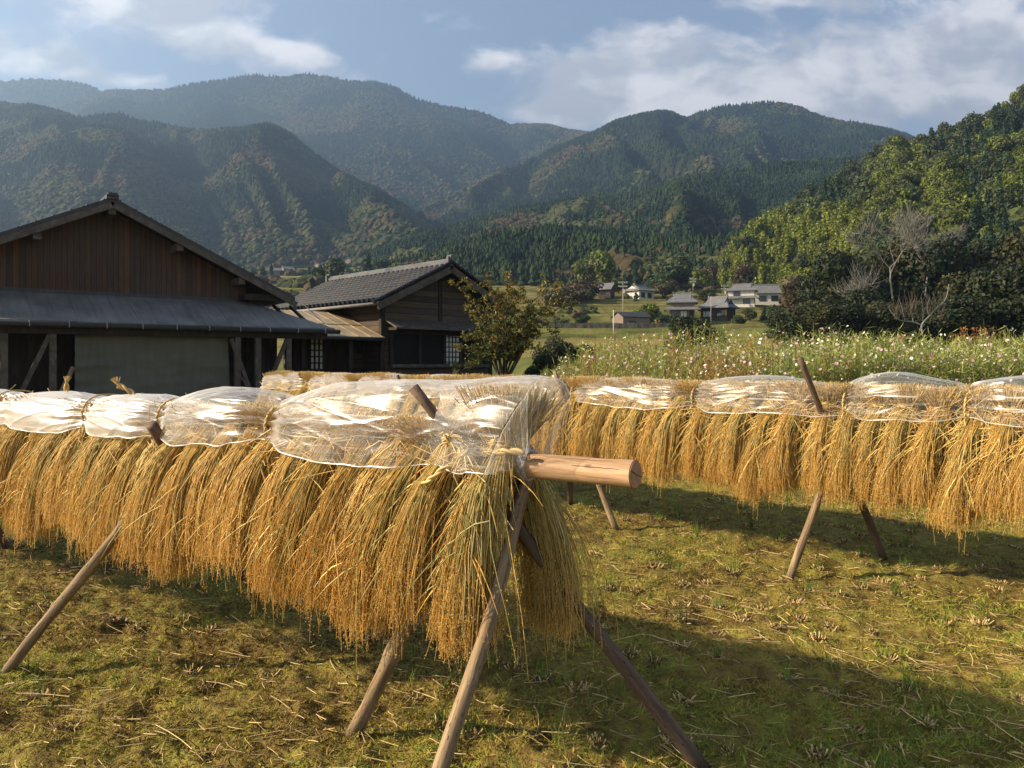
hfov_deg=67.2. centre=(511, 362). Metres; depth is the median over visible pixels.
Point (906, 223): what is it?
bare tree
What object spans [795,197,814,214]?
broadleaf tree
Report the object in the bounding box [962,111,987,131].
broadleaf tree
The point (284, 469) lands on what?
rice sheaf
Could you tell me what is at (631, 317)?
brown shed
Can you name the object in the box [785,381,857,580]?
support pole
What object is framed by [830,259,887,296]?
bare tree
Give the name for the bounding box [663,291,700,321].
farmhouse
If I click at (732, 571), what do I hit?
rice stubble
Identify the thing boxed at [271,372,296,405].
rice sheaf
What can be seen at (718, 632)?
rice stubble
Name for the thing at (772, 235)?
cedar tree
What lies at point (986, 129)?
broadleaf tree
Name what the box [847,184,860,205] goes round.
broadleaf tree
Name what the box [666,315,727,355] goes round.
green bush
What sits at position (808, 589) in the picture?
rice stubble
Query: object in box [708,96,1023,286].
hillside undergrowth
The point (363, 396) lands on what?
rice sheaf
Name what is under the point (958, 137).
broadleaf tree
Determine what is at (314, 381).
rice sheaf
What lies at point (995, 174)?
cedar tree
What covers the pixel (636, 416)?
rice sheaf
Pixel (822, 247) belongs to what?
broadleaf tree
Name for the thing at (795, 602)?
rice stubble
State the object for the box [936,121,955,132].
broadleaf tree
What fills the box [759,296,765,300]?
window
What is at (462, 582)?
rice sheaf
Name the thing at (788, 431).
rice sheaf
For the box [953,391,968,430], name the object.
straw rope
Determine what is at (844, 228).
bamboo clump
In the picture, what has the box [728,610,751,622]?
rice stubble
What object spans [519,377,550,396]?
rice sheaf
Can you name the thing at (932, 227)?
broadleaf tree
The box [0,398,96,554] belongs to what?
rice sheaf
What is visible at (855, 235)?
broadleaf tree
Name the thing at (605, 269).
broadleaf tree
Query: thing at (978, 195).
cedar tree
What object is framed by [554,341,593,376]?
green bush
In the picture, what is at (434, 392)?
rice sheaf
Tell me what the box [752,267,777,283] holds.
bamboo clump
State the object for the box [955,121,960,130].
broadleaf tree
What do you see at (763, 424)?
rice sheaf
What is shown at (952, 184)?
broadleaf tree
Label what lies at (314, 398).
rice sheaf
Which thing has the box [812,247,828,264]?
bamboo clump
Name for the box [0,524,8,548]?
support pole
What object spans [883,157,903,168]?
broadleaf tree
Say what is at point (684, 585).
rice stubble
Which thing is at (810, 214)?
bamboo clump
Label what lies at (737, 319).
broadleaf tree
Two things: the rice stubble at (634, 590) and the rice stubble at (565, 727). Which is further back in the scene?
the rice stubble at (634, 590)
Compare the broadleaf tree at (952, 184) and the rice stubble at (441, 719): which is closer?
the rice stubble at (441, 719)
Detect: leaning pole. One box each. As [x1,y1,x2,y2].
[59,366,74,390]
[241,377,255,403]
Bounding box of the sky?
[0,0,1023,136]
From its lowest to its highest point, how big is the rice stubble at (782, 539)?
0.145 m
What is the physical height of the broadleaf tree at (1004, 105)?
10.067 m
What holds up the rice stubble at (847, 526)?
on the ground
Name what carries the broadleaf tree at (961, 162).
on the hillside
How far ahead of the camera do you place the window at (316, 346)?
22.52 m
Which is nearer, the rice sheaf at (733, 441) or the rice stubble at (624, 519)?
the rice sheaf at (733, 441)
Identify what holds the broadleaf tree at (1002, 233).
on the hillside
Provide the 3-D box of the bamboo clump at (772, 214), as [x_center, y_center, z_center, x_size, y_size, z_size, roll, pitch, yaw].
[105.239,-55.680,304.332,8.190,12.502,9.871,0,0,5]
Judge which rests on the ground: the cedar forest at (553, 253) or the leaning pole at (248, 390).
the leaning pole at (248, 390)
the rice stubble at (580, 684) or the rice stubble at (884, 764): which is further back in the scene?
the rice stubble at (580, 684)
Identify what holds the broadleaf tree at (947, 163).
on the hillside
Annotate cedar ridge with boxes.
[500,281,687,287]
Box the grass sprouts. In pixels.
[0,479,1023,767]
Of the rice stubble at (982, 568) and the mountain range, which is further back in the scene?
the mountain range
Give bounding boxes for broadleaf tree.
[317,255,345,275]
[368,258,391,269]
[387,262,404,267]
[549,319,569,323]
[571,249,605,282]
[574,314,590,323]
[588,250,617,282]
[611,277,630,293]
[631,309,651,315]
[639,303,660,322]
[650,262,686,283]
[654,314,673,322]
[668,254,692,288]
[689,268,710,286]
[696,287,717,299]
[730,314,746,323]
[733,234,757,255]
[742,308,756,320]
[765,304,786,322]
[782,202,797,217]
[793,190,809,200]
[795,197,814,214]
[796,251,810,269]
[798,197,823,215]
[801,183,817,191]
[801,191,814,200]
[806,234,826,248]
[808,221,828,238]
[812,199,836,218]
[814,239,836,254]
[828,174,849,187]
[836,172,848,176]
[837,198,853,218]
[840,165,855,174]
[845,159,861,167]
[845,172,872,189]
[846,222,868,244]
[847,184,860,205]
[852,184,873,204]
[852,204,861,214]
[852,238,871,257]
[856,180,877,203]
[856,200,868,216]
[856,245,873,271]
[859,211,877,240]
[861,151,874,162]
[861,158,870,173]
[862,235,882,251]
[866,188,886,209]
[866,201,891,221]
[867,158,877,168]
[868,176,883,184]
[868,246,886,259]
[870,194,885,207]
[871,144,883,156]
[871,167,892,180]
[873,164,885,170]
[873,194,912,221]
[874,153,885,162]
[874,179,897,191]
[875,237,889,256]
[876,153,891,167]
[878,198,911,226]
[882,135,907,155]
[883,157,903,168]
[883,229,912,248]
[886,184,919,203]
[886,188,912,201]
[887,147,909,160]
[887,160,903,169]
[887,174,911,187]
[888,144,911,155]
[888,208,931,236]
[889,150,912,161]
[889,170,912,180]
[893,155,907,166]
[899,161,923,172]
[903,169,922,186]
[906,141,917,154]
[909,154,920,160]
[911,134,931,144]
[911,156,923,165]
[911,201,922,207]
[912,142,925,158]
[912,186,921,202]
[919,171,942,193]
[919,188,938,202]
[919,217,936,241]
[920,206,942,231]
[922,140,951,158]
[922,157,942,175]
[923,184,937,195]
[923,224,957,242]
[924,151,956,166]
[929,155,959,178]
[932,172,955,187]
[932,184,965,204]
[932,199,955,209]
[933,210,967,233]
[934,194,975,221]
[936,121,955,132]
[936,130,957,143]
[937,182,964,193]
[943,210,968,229]
[945,141,954,148]
[948,143,961,152]
[951,148,960,154]
[953,166,967,181]
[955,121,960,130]
[955,123,972,137]
[955,131,973,138]
[956,178,975,193]
[957,146,980,157]
[957,155,968,171]
[960,137,981,149]
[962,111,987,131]
[962,174,977,186]
[962,192,977,206]
[962,236,984,247]
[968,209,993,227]
[969,134,984,141]
[970,152,982,164]
[973,178,993,192]
[976,153,999,169]
[978,184,999,210]
[978,224,1000,235]
[980,126,990,134]
[980,155,1016,178]
[982,118,993,127]
[982,136,1012,154]
[985,109,992,117]
[986,150,1013,160]
[988,185,1023,213]
[991,133,1022,151]
[992,171,1011,185]
[995,230,1008,245]
[1000,101,1009,109]
[1000,175,1023,204]
[1001,164,1021,174]
[1006,169,1023,190]
[1008,99,1023,108]
[1008,132,1023,146]
[1008,144,1023,158]
[1009,90,1023,102]
[1012,162,1023,170]
[1015,155,1023,163]
[1016,84,1023,92]
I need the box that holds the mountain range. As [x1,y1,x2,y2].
[59,74,560,211]
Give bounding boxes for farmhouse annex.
[698,295,739,320]
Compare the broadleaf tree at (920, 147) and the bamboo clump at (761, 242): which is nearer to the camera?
the bamboo clump at (761, 242)
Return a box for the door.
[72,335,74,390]
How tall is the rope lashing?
0.129 m
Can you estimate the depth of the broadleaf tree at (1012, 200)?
164.05 m
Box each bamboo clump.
[710,274,726,284]
[716,255,728,260]
[717,265,733,285]
[722,242,732,254]
[724,244,749,267]
[731,252,749,273]
[735,247,748,261]
[738,219,761,238]
[749,230,765,241]
[749,260,777,280]
[751,247,771,265]
[752,216,768,236]
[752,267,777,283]
[755,232,770,252]
[765,236,784,258]
[767,206,786,223]
[767,213,779,229]
[767,223,782,237]
[770,252,787,278]
[775,269,796,283]
[777,231,799,247]
[777,240,798,262]
[778,213,794,225]
[778,262,789,276]
[781,215,798,233]
[781,226,798,239]
[782,263,804,275]
[784,268,804,279]
[791,224,805,238]
[796,215,802,229]
[796,230,811,250]
[797,240,807,255]
[800,204,818,228]
[800,217,820,234]
[804,267,811,274]
[806,244,825,263]
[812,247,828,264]
[816,218,838,240]
[820,201,838,225]
[820,206,837,224]
[827,233,837,252]
[830,209,848,235]
[831,212,848,235]
[833,228,842,240]
[836,227,851,250]
[840,225,847,236]
[843,237,857,259]
[847,209,865,232]
[848,208,859,220]
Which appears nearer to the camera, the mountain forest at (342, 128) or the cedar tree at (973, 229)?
the cedar tree at (973, 229)
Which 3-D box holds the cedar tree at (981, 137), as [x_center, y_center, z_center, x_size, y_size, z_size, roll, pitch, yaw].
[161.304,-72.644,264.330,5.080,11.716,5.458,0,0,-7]
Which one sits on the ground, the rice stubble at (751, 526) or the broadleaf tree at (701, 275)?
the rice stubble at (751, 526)
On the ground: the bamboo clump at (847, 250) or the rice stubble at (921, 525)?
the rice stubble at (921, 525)
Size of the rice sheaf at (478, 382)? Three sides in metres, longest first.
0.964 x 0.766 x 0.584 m
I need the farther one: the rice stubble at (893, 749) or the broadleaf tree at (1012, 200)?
the broadleaf tree at (1012, 200)
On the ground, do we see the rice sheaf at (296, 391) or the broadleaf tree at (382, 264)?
the broadleaf tree at (382, 264)
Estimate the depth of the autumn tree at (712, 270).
266.67 m
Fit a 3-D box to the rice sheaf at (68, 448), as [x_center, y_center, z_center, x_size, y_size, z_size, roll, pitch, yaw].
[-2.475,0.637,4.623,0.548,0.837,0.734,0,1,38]
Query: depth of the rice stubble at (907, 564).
5.87 m
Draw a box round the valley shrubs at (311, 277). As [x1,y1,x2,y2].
[241,262,487,295]
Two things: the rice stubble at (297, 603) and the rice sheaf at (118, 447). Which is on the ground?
the rice stubble at (297, 603)
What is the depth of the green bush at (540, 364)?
23.54 m
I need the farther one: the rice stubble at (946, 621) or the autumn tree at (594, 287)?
the autumn tree at (594, 287)
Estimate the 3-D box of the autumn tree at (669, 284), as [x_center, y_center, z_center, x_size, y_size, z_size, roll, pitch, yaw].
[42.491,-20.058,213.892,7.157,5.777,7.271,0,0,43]
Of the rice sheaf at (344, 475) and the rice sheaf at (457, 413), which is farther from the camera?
the rice sheaf at (457, 413)
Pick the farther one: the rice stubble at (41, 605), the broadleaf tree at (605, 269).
the broadleaf tree at (605, 269)
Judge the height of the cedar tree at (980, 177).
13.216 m
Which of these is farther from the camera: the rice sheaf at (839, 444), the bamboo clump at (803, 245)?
the bamboo clump at (803, 245)
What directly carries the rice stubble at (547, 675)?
on the ground
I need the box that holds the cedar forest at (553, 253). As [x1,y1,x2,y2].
[384,222,773,286]
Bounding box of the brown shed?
[610,311,651,323]
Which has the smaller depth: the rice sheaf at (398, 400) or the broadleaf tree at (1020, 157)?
the rice sheaf at (398, 400)
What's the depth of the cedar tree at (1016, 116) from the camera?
280.15 m
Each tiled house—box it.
[246,254,519,404]
[751,284,781,304]
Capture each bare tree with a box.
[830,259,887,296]
[831,192,948,297]
[888,208,964,295]
[889,284,948,333]
[931,220,968,247]
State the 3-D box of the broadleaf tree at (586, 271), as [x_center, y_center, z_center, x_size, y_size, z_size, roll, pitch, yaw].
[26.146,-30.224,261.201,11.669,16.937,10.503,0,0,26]
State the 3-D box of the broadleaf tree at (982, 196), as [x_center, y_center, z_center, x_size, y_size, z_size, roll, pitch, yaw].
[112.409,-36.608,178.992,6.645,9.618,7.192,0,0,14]
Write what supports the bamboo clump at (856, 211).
on the hillside
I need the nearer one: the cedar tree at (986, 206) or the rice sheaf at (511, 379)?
the rice sheaf at (511, 379)
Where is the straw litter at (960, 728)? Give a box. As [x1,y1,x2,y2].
[0,480,1023,767]
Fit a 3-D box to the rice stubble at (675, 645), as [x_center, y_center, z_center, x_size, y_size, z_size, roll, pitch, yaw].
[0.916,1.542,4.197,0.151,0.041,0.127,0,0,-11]
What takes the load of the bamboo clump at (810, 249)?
on the hillside
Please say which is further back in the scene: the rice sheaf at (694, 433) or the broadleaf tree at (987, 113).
the broadleaf tree at (987, 113)
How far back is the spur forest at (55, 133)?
961.47 m
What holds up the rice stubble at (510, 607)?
on the ground
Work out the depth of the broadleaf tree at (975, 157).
239.22 m
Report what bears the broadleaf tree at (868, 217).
on the hillside
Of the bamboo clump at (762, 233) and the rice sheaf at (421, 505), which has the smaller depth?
the rice sheaf at (421, 505)
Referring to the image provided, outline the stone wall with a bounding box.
[549,323,671,328]
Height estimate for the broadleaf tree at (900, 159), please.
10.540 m
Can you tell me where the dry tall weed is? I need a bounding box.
[949,322,1004,360]
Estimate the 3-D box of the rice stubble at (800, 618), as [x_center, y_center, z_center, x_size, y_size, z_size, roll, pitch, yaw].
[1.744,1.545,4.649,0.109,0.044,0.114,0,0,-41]
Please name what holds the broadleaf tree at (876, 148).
on the hillside
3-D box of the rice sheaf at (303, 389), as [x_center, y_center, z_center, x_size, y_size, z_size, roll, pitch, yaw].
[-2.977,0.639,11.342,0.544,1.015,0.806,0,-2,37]
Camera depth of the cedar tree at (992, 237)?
125.61 m
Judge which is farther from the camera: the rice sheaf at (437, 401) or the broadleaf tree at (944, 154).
the broadleaf tree at (944, 154)
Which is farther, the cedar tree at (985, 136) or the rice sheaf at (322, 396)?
the cedar tree at (985, 136)
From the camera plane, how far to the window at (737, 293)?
191.77 m
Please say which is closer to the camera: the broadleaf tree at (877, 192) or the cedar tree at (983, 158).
the broadleaf tree at (877, 192)
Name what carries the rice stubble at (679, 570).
on the ground
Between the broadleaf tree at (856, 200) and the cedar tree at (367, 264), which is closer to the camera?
the broadleaf tree at (856, 200)
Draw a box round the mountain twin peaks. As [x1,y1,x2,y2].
[422,103,881,227]
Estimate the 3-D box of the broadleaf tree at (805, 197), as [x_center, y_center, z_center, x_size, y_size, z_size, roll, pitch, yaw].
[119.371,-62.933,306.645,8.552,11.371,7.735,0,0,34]
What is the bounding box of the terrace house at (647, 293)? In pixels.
[622,283,656,298]
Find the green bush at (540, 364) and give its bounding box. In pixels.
[522,354,557,376]
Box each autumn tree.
[266,288,291,307]
[447,267,579,375]
[536,287,569,306]
[561,284,594,303]
[568,279,603,299]
[653,280,678,297]
[702,264,726,284]
[733,262,757,283]
[777,274,807,309]
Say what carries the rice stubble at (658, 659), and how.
on the ground
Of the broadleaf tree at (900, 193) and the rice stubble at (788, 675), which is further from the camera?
the broadleaf tree at (900, 193)
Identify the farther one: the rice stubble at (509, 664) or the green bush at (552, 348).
the green bush at (552, 348)
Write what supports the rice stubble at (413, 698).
on the ground
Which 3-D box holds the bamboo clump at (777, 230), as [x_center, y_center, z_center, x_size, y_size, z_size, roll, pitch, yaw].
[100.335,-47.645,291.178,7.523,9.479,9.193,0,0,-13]
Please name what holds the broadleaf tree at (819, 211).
on the hillside
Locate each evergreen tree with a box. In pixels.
[763,313,821,348]
[784,297,838,347]
[792,271,830,309]
[799,247,872,305]
[802,299,868,346]
[836,287,886,346]
[845,299,916,348]
[853,238,923,305]
[885,299,945,345]
[889,232,977,306]
[907,292,989,347]
[928,237,1011,298]
[934,271,1010,344]
[960,262,1023,342]
[966,226,1023,320]
[980,261,1023,341]
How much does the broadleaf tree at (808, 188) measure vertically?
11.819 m
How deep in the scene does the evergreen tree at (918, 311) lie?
64.39 m
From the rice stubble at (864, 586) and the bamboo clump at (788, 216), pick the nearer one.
the rice stubble at (864, 586)
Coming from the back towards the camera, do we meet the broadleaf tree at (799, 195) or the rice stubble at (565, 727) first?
the broadleaf tree at (799, 195)
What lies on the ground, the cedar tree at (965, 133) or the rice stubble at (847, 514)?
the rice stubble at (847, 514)
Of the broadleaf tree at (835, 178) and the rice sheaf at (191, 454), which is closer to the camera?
the rice sheaf at (191, 454)
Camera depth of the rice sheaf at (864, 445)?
5.37 m
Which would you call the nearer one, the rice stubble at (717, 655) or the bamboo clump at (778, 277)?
the rice stubble at (717, 655)
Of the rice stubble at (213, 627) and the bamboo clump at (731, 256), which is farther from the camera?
the bamboo clump at (731, 256)
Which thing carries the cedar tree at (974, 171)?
on the hillside
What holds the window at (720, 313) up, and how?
in the farmhouse annex
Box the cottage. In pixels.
[598,282,616,298]
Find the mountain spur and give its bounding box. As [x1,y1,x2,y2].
[0,114,412,267]
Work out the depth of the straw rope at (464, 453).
2.79 m
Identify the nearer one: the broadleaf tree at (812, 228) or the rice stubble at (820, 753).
the rice stubble at (820, 753)
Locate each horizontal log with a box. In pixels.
[260,386,990,428]
[285,436,641,488]
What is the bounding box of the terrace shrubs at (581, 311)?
[535,277,770,323]
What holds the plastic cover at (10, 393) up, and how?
on the rice sheaf
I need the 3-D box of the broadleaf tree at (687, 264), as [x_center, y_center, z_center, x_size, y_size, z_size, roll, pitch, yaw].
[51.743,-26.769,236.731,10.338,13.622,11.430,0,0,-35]
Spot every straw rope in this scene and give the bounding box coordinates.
[0,390,33,395]
[77,394,118,445]
[149,397,200,453]
[259,402,311,466]
[420,428,524,485]
[687,384,699,418]
[839,388,848,424]
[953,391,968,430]
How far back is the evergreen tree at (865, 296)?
68.03 m
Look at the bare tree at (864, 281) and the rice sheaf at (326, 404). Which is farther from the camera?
the bare tree at (864, 281)
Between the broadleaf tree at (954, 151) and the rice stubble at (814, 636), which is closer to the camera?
the rice stubble at (814, 636)
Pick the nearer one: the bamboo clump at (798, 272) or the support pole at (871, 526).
the support pole at (871, 526)
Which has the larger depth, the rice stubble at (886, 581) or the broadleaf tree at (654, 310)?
the broadleaf tree at (654, 310)
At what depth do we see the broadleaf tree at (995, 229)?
144.27 m
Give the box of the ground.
[0,267,1023,767]
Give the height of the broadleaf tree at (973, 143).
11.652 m
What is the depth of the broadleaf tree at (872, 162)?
308.30 m
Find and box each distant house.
[267,266,280,275]
[281,265,293,271]
[313,262,324,266]
[344,257,351,263]
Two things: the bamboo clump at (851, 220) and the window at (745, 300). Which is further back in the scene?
the bamboo clump at (851, 220)
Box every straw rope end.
[63,376,71,391]
[111,376,139,399]
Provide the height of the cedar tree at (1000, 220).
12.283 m
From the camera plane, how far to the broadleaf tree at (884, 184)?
208.64 m
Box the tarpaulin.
[75,335,229,404]
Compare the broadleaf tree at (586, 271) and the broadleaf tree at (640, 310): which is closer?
the broadleaf tree at (640, 310)
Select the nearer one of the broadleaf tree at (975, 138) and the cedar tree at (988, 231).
the cedar tree at (988, 231)
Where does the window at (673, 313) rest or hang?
in the farmhouse
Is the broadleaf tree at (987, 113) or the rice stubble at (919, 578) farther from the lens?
the broadleaf tree at (987, 113)
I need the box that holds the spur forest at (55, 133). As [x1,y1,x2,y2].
[0,101,434,267]
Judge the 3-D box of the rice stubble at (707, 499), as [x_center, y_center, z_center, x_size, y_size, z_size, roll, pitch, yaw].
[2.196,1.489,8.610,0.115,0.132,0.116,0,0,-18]
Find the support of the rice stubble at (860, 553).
on the ground
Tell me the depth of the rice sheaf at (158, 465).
3.79 m
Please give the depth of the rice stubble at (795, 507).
8.18 m
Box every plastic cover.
[0,389,24,395]
[0,391,107,432]
[81,393,193,438]
[160,386,306,446]
[262,372,298,390]
[267,375,569,481]
[358,373,404,396]
[575,377,685,409]
[695,375,841,416]
[846,372,968,421]
[967,375,1023,426]
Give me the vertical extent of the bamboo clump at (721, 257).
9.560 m
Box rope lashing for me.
[501,477,519,510]
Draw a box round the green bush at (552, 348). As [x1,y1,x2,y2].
[530,336,569,365]
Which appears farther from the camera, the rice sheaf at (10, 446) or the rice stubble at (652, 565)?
the rice stubble at (652, 565)
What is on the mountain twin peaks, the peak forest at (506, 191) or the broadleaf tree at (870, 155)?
the peak forest at (506, 191)
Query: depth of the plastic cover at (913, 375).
5.29 m
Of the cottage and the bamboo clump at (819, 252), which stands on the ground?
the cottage
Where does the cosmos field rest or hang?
on the ground
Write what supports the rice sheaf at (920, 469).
on the horizontal log at (952, 425)
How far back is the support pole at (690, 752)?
2.93 m
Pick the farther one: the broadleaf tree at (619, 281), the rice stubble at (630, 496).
the broadleaf tree at (619, 281)
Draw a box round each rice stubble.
[0,744,15,767]
[26,537,45,550]
[26,675,53,700]
[31,601,53,609]
[50,718,81,733]
[51,526,71,539]
[100,613,126,621]
[119,566,138,572]
[126,622,148,630]
[139,586,153,591]
[172,606,192,621]
[180,663,202,676]
[185,571,203,587]
[192,597,220,634]
[193,744,222,763]
[197,678,227,690]
[218,576,239,581]
[253,666,282,677]
[285,597,304,609]
[332,627,357,636]
[363,631,389,641]
[400,692,431,703]
[426,701,448,728]
[460,697,484,740]
[497,639,532,673]
[504,604,521,610]
[523,656,556,684]
[534,762,567,767]
[538,701,576,737]
[564,680,597,693]
[583,732,607,749]
[587,590,607,621]
[588,550,601,555]
[597,566,621,591]
[618,516,632,521]
[620,646,640,659]
[622,491,632,497]
[622,585,648,594]
[639,500,652,504]
[641,562,663,568]
[644,639,666,665]
[649,550,665,554]
[653,508,666,520]
[659,730,699,749]
[664,638,690,650]
[666,600,692,607]
[666,601,691,622]
[667,692,696,708]
[669,579,690,587]
[671,502,684,517]
[671,560,685,573]
[690,522,703,537]
[697,595,710,600]
[698,579,719,586]
[702,629,725,637]
[704,494,712,500]
[706,641,727,661]
[708,516,721,521]
[708,590,730,611]
[717,498,728,502]
[719,743,739,755]
[723,552,740,574]
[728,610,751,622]
[744,516,759,528]
[751,604,772,612]
[766,621,789,630]
[770,660,798,682]
[772,526,789,542]
[779,493,794,504]
[781,596,806,605]
[784,532,800,535]
[787,505,804,509]
[788,614,810,622]
[795,572,816,593]
[796,740,834,762]
[806,631,831,643]
[807,557,825,570]
[811,601,837,609]
[816,646,837,666]
[817,621,846,631]
[823,687,846,699]
[831,583,851,597]
[836,537,849,543]
[840,514,856,530]
[842,508,853,517]
[844,722,865,735]
[847,518,869,538]
[851,543,870,556]
[853,740,897,767]
[856,577,870,589]
[862,622,883,635]
[869,575,895,583]
[876,638,905,663]
[883,741,909,753]
[886,578,902,595]
[892,663,928,695]
[895,581,916,589]
[896,534,914,547]
[898,553,919,567]
[901,517,920,533]
[906,703,943,729]
[907,575,926,580]
[912,522,931,527]
[928,565,946,569]
[936,600,957,625]
[963,614,995,627]
[974,564,992,571]
[980,514,997,525]
[989,586,1010,593]
[991,579,1018,584]
[1007,535,1022,549]
[1007,691,1023,702]
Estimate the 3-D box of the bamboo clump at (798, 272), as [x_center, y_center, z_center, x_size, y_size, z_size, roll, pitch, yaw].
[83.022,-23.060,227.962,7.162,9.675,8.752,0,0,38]
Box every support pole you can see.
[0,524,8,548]
[1,436,192,672]
[146,420,260,597]
[345,530,450,736]
[409,384,710,767]
[432,478,532,767]
[553,370,619,529]
[567,482,572,504]
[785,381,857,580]
[797,357,887,559]
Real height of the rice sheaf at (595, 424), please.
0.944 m
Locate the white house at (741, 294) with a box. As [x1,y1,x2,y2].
[725,282,759,306]
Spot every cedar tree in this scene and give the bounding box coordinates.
[362,251,372,271]
[758,307,768,320]
[769,230,775,244]
[818,179,827,201]
[825,181,836,203]
[834,175,843,197]
[836,179,847,207]
[843,180,853,200]
[853,168,861,180]
[854,229,866,255]
[870,201,888,238]
[878,221,890,241]
[927,130,936,146]
[937,132,946,150]
[958,136,972,157]
[960,125,969,142]
[964,158,972,174]
[966,194,976,208]
[966,208,981,241]
[970,160,977,174]
[971,119,980,137]
[974,155,986,185]
[975,161,988,189]
[975,185,984,211]
[977,130,989,153]
[978,134,983,143]
[980,189,994,218]
[982,214,990,232]
[982,224,994,242]
[984,146,990,154]
[988,233,995,242]
[989,109,1001,137]
[989,167,998,186]
[990,104,997,120]
[992,195,1010,230]
[995,174,1002,185]
[998,109,1009,130]
[1000,120,1010,136]
[1005,220,1018,246]
[1007,115,1017,131]
[1008,104,1014,115]
[1010,124,1017,138]
[1012,109,1022,131]
[1017,108,1022,128]
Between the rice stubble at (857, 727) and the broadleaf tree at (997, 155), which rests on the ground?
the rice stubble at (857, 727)
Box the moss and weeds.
[0,474,1023,767]
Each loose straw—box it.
[2,385,541,529]
[260,374,1023,452]
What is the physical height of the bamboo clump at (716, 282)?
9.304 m
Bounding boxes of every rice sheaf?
[0,394,46,525]
[0,396,15,519]
[0,397,93,542]
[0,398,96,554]
[12,398,96,476]
[33,400,109,542]
[35,399,152,553]
[48,402,114,548]
[66,398,184,569]
[77,400,203,570]
[101,402,235,577]
[104,401,220,552]
[122,404,251,591]
[155,401,288,588]
[180,404,312,591]
[198,408,329,591]
[219,408,352,603]
[245,407,391,622]
[255,372,278,402]
[258,370,289,404]
[265,371,298,403]
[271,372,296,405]
[282,374,301,404]
[282,412,423,639]
[285,371,322,405]
[289,371,312,407]
[291,416,463,666]
[298,372,326,408]
[305,414,450,626]
[306,373,334,408]
[312,372,350,410]
[318,373,343,410]
[329,373,356,408]
[332,373,366,410]
[344,373,368,411]
[353,415,520,640]
[355,373,385,407]
[358,372,395,410]
[367,374,405,414]
[380,374,411,414]
[386,374,413,415]
[394,374,436,417]
[396,383,625,682]
[399,374,421,414]
[414,375,442,416]
[422,374,458,417]
[438,374,467,417]
[451,373,490,417]
[463,375,493,417]
[482,375,506,386]
[495,374,530,384]
[510,377,534,446]
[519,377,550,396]
[530,378,564,453]
[534,377,574,453]
[541,375,601,455]
[562,375,616,457]
[568,379,622,458]
[595,375,653,493]
[607,377,680,486]
[617,380,685,482]
[644,379,705,497]
[671,380,728,489]
[686,380,757,494]
[702,380,772,490]
[725,380,796,516]
[734,379,831,509]
[793,381,849,497]
[806,381,880,510]
[829,383,910,510]
[853,382,941,518]
[870,385,965,518]
[914,383,1007,554]
[940,384,1023,531]
[965,386,1023,533]
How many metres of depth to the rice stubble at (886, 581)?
5.48 m
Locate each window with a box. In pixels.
[309,339,323,369]
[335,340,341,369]
[389,330,487,363]
[671,310,677,315]
[680,310,686,316]
[703,311,710,316]
[715,310,723,316]
[733,291,739,295]
[743,298,749,303]
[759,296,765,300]
[771,296,777,300]
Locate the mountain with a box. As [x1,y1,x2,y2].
[0,79,98,107]
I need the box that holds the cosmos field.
[538,319,1023,448]
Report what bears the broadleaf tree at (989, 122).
on the hillside
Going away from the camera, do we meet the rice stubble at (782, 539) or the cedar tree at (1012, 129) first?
the rice stubble at (782, 539)
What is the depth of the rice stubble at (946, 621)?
4.62 m
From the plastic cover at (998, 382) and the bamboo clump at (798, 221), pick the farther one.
the bamboo clump at (798, 221)
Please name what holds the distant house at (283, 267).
on the ground
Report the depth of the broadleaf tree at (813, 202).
277.48 m
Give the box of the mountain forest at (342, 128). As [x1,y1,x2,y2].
[0,72,589,211]
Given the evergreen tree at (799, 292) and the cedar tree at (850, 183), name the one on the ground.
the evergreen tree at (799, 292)
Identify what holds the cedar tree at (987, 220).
on the hillside
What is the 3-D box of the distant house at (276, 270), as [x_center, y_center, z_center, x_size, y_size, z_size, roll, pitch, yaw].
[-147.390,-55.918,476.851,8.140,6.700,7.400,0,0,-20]
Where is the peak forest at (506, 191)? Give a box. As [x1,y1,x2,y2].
[415,99,913,226]
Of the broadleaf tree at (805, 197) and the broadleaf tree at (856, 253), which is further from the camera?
the broadleaf tree at (805, 197)
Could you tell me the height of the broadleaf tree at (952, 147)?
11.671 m
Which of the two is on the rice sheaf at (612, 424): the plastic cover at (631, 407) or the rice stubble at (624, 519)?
the plastic cover at (631, 407)
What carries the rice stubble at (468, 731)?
on the ground
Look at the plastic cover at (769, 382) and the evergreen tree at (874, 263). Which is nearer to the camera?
the plastic cover at (769, 382)
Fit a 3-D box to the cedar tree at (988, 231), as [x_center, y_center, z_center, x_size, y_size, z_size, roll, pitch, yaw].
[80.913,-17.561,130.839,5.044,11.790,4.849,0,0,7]
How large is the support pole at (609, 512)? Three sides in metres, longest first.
1.655 x 0.073 x 0.069 m
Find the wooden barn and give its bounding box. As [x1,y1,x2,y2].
[0,192,340,405]
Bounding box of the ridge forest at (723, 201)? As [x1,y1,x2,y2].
[369,154,865,263]
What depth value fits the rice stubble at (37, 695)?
3.56 m
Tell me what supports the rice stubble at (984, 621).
on the ground
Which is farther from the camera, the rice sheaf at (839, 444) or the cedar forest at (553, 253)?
the cedar forest at (553, 253)
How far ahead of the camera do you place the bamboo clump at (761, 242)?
280.05 m
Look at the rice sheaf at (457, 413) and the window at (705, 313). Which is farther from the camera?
the window at (705, 313)
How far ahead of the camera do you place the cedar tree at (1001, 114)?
278.31 m
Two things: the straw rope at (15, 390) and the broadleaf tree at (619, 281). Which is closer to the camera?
the straw rope at (15, 390)
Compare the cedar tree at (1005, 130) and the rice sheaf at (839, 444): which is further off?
the cedar tree at (1005, 130)
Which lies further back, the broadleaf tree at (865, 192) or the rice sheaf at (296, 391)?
the broadleaf tree at (865, 192)

